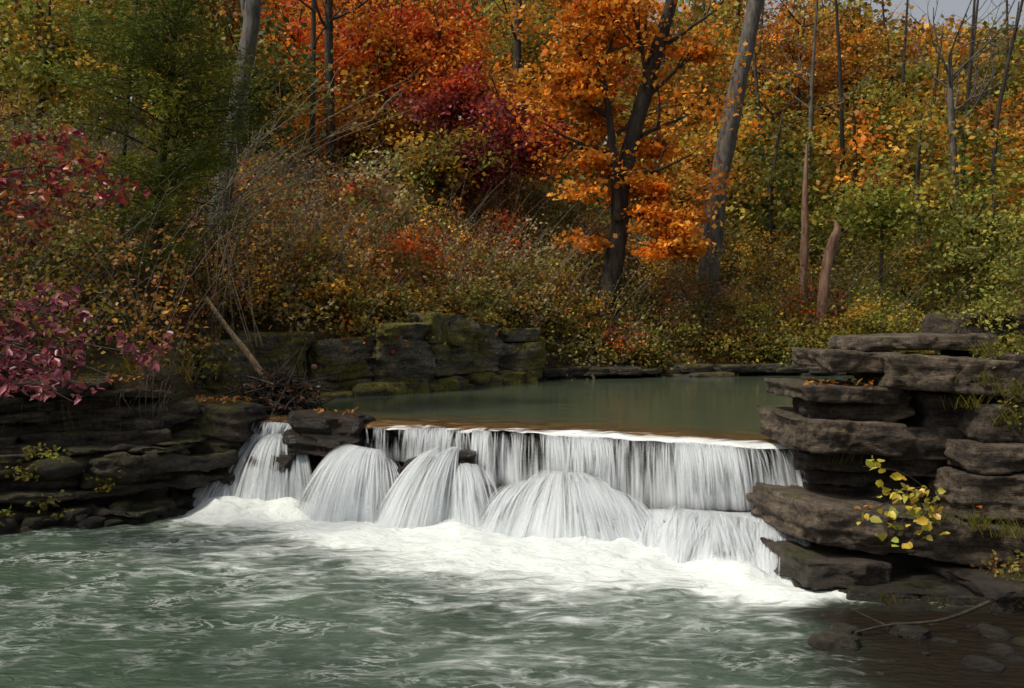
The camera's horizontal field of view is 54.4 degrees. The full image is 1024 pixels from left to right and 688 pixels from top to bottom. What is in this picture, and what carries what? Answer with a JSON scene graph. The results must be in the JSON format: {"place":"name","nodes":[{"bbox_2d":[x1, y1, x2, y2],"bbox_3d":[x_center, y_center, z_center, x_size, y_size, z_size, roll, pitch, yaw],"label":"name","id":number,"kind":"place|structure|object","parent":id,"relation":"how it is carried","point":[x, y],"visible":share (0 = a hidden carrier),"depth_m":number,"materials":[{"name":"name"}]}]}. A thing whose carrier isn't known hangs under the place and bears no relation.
{"place":"outdoors","nodes":[
{"label":"outdoors","id":0,"kind":"place"},
{"bbox_2d":[193,422,809,579],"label":"waterfall","id":1,"kind":"structure","parent":0,"point":[347,489],"depth_m":12.59,"materials":[{"name":"white liquid"}]},
{"bbox_2d":[0,490,1023,687],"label":"pool water","id":2,"kind":"structure","parent":0,"point":[220,591],"depth_m":9.00,"materials":[{"name":"liquid"}]},
{"bbox_2d":[0,91,1023,522],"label":"ground","id":3,"kind":"structure","parent":0,"point":[112,365],"depth_m":19.90,"materials":[{"name":"brown soil"}]},
{"bbox_2d":[0,0,148,145],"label":"elm tree","id":4,"kind":"object","parent":3,"relation":"on","point":[51,48],"visible":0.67,"depth_m":24.34,"materials":[{"name":"green plant"}]},
{"bbox_2d":[0,124,173,404],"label":"dogwood shrub","id":5,"kind":"object","parent":3,"relation":"on","point":[8,358],"visible":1,"depth_m":11.29,"materials":[{"name":"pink plant"}]},
{"bbox_2d":[0,365,267,534],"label":"layered rock bank","id":6,"kind":"structure","parent":3,"relation":"on","point":[196,448],"depth_m":13.35,"materials":[{"name":"grey stone"}]},
{"bbox_2d":[0,77,370,451],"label":"bank thicket","id":7,"kind":"object","parent":6,"relation":"on","point":[17,249],"depth_m":15.70,"materials":[{"name":"green plant"}]},
{"bbox_2d":[12,0,294,345],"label":"cedar tree","id":8,"kind":"object","parent":3,"relation":"on","point":[130,30],"visible":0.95,"depth_m":15.47,"materials":[{"name":"green plant"}]},
{"bbox_2d":[92,0,286,134],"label":"maple tree","id":9,"kind":"object","parent":3,"relation":"on","point":[219,14],"visible":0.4,"depth_m":29.34,"materials":[{"name":"orange plant"}]},
{"bbox_2d":[200,0,260,306],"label":"oak tree","id":10,"kind":"object","parent":3,"relation":"on","point":[251,11],"visible":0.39,"depth_m":19.75,"materials":[{"name":"grey plant"}]},
{"bbox_2d":[143,0,341,181],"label":"elm tree","id":11,"kind":"object","parent":3,"relation":"on","point":[282,90],"visible":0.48,"depth_m":26.50,"materials":[{"name":"green plant"}]},
{"bbox_2d":[221,0,356,185],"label":"maple tree","id":12,"kind":"object","parent":3,"relation":"on","point":[294,38],"visible":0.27,"depth_m":33.43,"materials":[{"name":"red plant"}]},
{"bbox_2d":[154,45,433,345],"bbox_3d":[-3.875,-2.717,17.764,5.068,5.548,2.086,0,1,14],"label":"bare shrub","id":13,"kind":"object","parent":3,"relation":"on","point":[231,180],"visible":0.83,"depth_m":17.98,"materials":[{"name":"brown plant"}]},
{"bbox_2d":[261,0,348,222],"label":"bare tree","id":14,"kind":"object","parent":3,"relation":"on","point":[314,40],"visible":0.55,"depth_m":27.76,"materials":[{"name":"grey plant"}]},
{"bbox_2d":[316,0,368,206],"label":"bare tree","id":15,"kind":"object","parent":3,"relation":"on","point":[328,47],"visible":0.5,"depth_m":31.70,"materials":[{"name":"grey plant"}]},
{"bbox_2d":[264,71,435,201],"bbox_3d":[-5.278,-6.762,32.679,5.698,5.069,4.772,0,1,0],"label":"maple tree","id":16,"kind":"object","parent":3,"relation":"on","point":[375,133],"visible":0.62,"depth_m":32.16,"materials":[{"name":"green plant"}]},
{"bbox_2d":[189,312,547,400],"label":"mossy rock bluff","id":17,"kind":"structure","parent":3,"relation":"on","point":[460,359],"depth_m":20.10,"materials":[{"name":"grey stone"}]},
{"bbox_2d":[284,0,497,214],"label":"maple tree","id":18,"kind":"object","parent":3,"relation":"on","point":[377,27],"visible":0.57,"depth_m":33.02,"materials":[{"name":"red plant"}]},
{"bbox_2d":[369,58,511,238],"bbox_3d":[-1.929,-6.278,31.735,4.790,6.303,3.641,-1,2,-30],"label":"dogwood tree","id":19,"kind":"object","parent":3,"relation":"on","point":[450,91],"visible":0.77,"depth_m":31.33,"materials":[{"name":"red plant"}]},
{"bbox_2d":[356,98,528,241],"bbox_3d":[-2.059,-4.812,29.853,5.159,4.645,4.469,0,1,0],"label":"hickory tree","id":20,"kind":"object","parent":3,"relation":"on","point":[425,152],"visible":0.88,"depth_m":29.32,"materials":[{"name":"green plant"}]},
{"bbox_2d":[365,0,531,229],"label":"maple tree","id":21,"kind":"object","parent":3,"relation":"on","point":[446,59],"visible":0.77,"depth_m":32.48,"materials":[{"name":"orange plant"}]},
{"bbox_2d":[423,127,529,255],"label":"dogwood tree","id":22,"kind":"object","parent":3,"relation":"on","point":[473,166],"visible":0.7,"depth_m":29.56,"materials":[{"name":"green plant"}]},
{"bbox_2d":[493,0,521,201],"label":"bare tree","id":23,"kind":"object","parent":3,"relation":"on","point":[517,48],"visible":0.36,"depth_m":37.62,"materials":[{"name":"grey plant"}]},
{"bbox_2d":[437,57,580,256],"bbox_3d":[-0.018,-5.551,30.659,4.742,6.134,4.539,0,1,0],"label":"dogwood tree","id":24,"kind":"object","parent":3,"relation":"on","point":[510,133],"visible":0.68,"depth_m":30.39,"materials":[{"name":"red plant"}]},
{"bbox_2d":[7,294,1013,632],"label":"fallen leaves","id":25,"kind":"object","parent":3,"relation":"on","point":[266,373],"depth_m":14.71,"materials":[{"name":"brown plant"}]},
{"bbox_2d":[0,0,1023,292],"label":"distant forest","id":26,"kind":"object","parent":3,"relation":"on","point":[938,176],"depth_m":36.84,"materials":[{"name":"plant"}]},
{"bbox_2d":[0,91,1023,379],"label":"undergrowth","id":27,"kind":"object","parent":3,"relation":"on","point":[732,337],"depth_m":26.79,"materials":[{"name":"plant"}]},
{"bbox_2d":[0,199,1023,580],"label":"ledge plants","id":28,"kind":"object","parent":3,"relation":"on","point":[1010,261],"visible":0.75,"depth_m":12.51,"materials":[{"name":"green plant"}]},
{"bbox_2d":[446,170,596,246],"bbox_3d":[-0.009,-4.344,33.696,5.038,3.776,4.261,0,1,-13],"label":"shrub","id":29,"kind":"object","parent":3,"relation":"on","point":[523,191],"visible":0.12,"depth_m":33.35,"materials":[{"name":"red plant"}]},
{"bbox_2d":[458,0,587,105],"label":"oak tree","id":30,"kind":"object","parent":3,"relation":"on","point":[528,54],"visible":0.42,"depth_m":39.27,"materials":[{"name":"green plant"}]},
{"bbox_2d":[115,311,1023,611],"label":"grass tufts","id":31,"kind":"object","parent":3,"relation":"on","point":[991,351],"visible":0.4,"depth_m":10.54,"materials":[{"name":"green plant"}]},
{"bbox_2d":[486,0,762,337],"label":"maple tree","id":32,"kind":"object","parent":3,"relation":"on","point":[572,86],"visible":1,"depth_m":26.83,"materials":[{"name":"orange plant"}]},
{"bbox_2d":[610,10,756,205],"bbox_3d":[6.977,-8.499,39.793,6.453,9.297,5.385,0,1,0],"label":"oak tree","id":33,"kind":"object","parent":3,"relation":"on","point":[699,71],"visible":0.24,"depth_m":39.12,"materials":[{"name":"orange plant"}]},
{"bbox_2d":[538,363,852,379],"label":"shoreline rocks","id":34,"kind":"object","parent":3,"relation":"on","point":[682,370],"visible":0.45,"depth_m":25.94,"materials":[{"name":"grey stone"}]},
{"bbox_2d":[697,0,763,321],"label":"hickory tree","id":35,"kind":"object","parent":3,"relation":"on","point":[726,144],"visible":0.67,"depth_m":29.64,"materials":[{"name":"grey plant"}]},
{"bbox_2d":[681,74,845,249],"bbox_3d":[9.645,-6.734,37.844,6.757,7.582,4.791,0,1,0],"label":"hickory tree","id":36,"kind":"object","parent":3,"relation":"on","point":[774,99],"visible":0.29,"depth_m":37.16,"materials":[{"name":"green plant"}]},
{"bbox_2d":[721,0,878,209],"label":"bare tree","id":37,"kind":"object","parent":3,"relation":"on","point":[810,106],"visible":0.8,"depth_m":35.81,"materials":[{"name":"grey plant"}]},
{"bbox_2d":[706,0,897,208],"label":"oak tree","id":38,"kind":"object","parent":3,"relation":"on","point":[831,57],"visible":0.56,"depth_m":41.35,"materials":[{"name":"orange plant"}]},
{"bbox_2d":[799,143,808,309],"bbox_3d":[8.776,-3.291,29.934,0.260,5.503,0.245,-1,2,-25],"label":"dead snag","id":39,"kind":"object","parent":3,"relation":"on","point":[804,244],"visible":0.83,"depth_m":29.85,"materials":[{"name":"wood"}]},
{"bbox_2d":[814,219,840,347],"bbox_3d":[8.835,-1.490,27.964,0.778,4.015,0.318,0,1,0],"label":"broken snag","id":40,"kind":"object","parent":3,"relation":"on","point":[826,268],"visible":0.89,"depth_m":27.84,"materials":[{"name":"brown plant"}]},
{"bbox_2d":[785,0,931,226],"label":"oak tree","id":41,"kind":"object","parent":3,"relation":"on","point":[860,39],"visible":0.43,"depth_m":44.96,"materials":[{"name":"orange plant"}]},
{"bbox_2d":[794,149,955,306],"bbox_3d":[10.744,-3.026,30.076,3.542,5.618,3.841,-1,2,-43],"label":"elm tree","id":42,"kind":"object","parent":3,"relation":"on","point":[875,216],"visible":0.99,"depth_m":29.78,"materials":[{"name":"green plant"}]},
{"bbox_2d":[799,64,960,255],"bbox_3d":[14.939,-7.361,39.901,6.646,8.097,5.659,0,1,0],"label":"hickory tree","id":43,"kind":"object","parent":3,"relation":"on","point":[901,128],"visible":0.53,"depth_m":39.27,"materials":[{"name":"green plant"}]},
{"bbox_2d":[746,313,1023,672],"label":"stacked rock ledge","id":44,"kind":"object","parent":3,"relation":"on","point":[896,415],"visible":0.93,"depth_m":10.59,"materials":[{"name":"grey stone"}]},
{"bbox_2d":[856,455,949,548],"bbox_3d":[3.831,1.536,9.724,0.952,0.860,0.546,0,1,0],"label":"yellow vine","id":45,"kind":"object","parent":44,"relation":"attached to","point":[933,509],"visible":1,"depth_m":9.66,"materials":[{"name":"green plant"}]},
{"bbox_2d":[883,0,966,68],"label":"oak tree","id":46,"kind":"object","parent":3,"relation":"on","point":[915,22],"visible":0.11,"depth_m":50.89,"materials":[{"name":"orange plant"}]},
{"bbox_2d":[889,58,982,168],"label":"hickory tree","id":47,"kind":"object","parent":3,"relation":"on","point":[944,82],"visible":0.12,"depth_m":45.24,"materials":[{"name":"yellow plant"}]},
{"bbox_2d":[885,170,1023,312],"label":"elm tree","id":48,"kind":"object","parent":3,"relation":"on","point":[969,232],"visible":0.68,"depth_m":29.96,"materials":[{"name":"green plant"}]},
{"bbox_2d":[889,0,1023,227],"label":"bare tree","id":49,"kind":"object","parent":3,"relation":"on","point":[951,105],"visible":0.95,"depth_m":34.72,"materials":[{"name":"grey plant"}]},
{"bbox_2d":[930,85,1023,197],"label":"oak tree","id":50,"kind":"object","parent":3,"relation":"on","point":[1010,118],"visible":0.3,"depth_m":41.45,"materials":[{"name":"orange plant"}]},
{"bbox_2d":[953,19,1023,200],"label":"oak tree","id":51,"kind":"object","parent":3,"relation":"on","point":[978,47],"visible":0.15,"depth_m":49.16,"materials":[{"name":"orange plant"}]},
{"bbox_2d":[244,421,792,522],"bbox_3d":[-0.248,1.984,14.022,10.371,1.567,2.774,1,1,23],"label":"waterfall rock ledge","id":52,"kind":"object","parent":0,"point":[395,447],"visible":0.19,"depth_m":13.31,"materials":[{"name":"grey stone"}]},
{"bbox_2d":[211,310,345,415],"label":"flood debris twigs","id":53,"kind":"object","parent":52,"relation":"on","point":[287,408],"visible":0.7,"depth_m":15.77,"materials":[{"name":"brown wood"}]},
{"bbox_2d":[204,297,265,378],"bbox_3d":[-4.583,-0.092,16.385,1.167,1.389,0.251,0,1,14],"label":"driftwood log","id":54,"kind":"object","parent":53,"relation":"on","point":[242,347],"visible":0.85,"depth_m":16.41,"materials":[{"name":"wood"}]},
{"bbox_2d":[254,374,871,448],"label":"pool water","id":55,"kind":"structure","parent":0,"point":[721,411],"depth_m":16.65,"materials":[{"name":"green liquid"}]},
{"bbox_2d":[281,409,375,458],"bbox_3d":[-2.670,1.293,14.499,1.335,0.663,1.097,0,1,14],"label":"boulder","id":56,"kind":"object","parent":55,"relation":"in","point":[324,433],"visible":0.77,"depth_m":14.10,"materials":[{"name":"grey stone"}]},
{"bbox_2d":[115,0,1023,161],"label":"sky","id":57,"kind":"structure","parent":0,"point":[945,7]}
]}

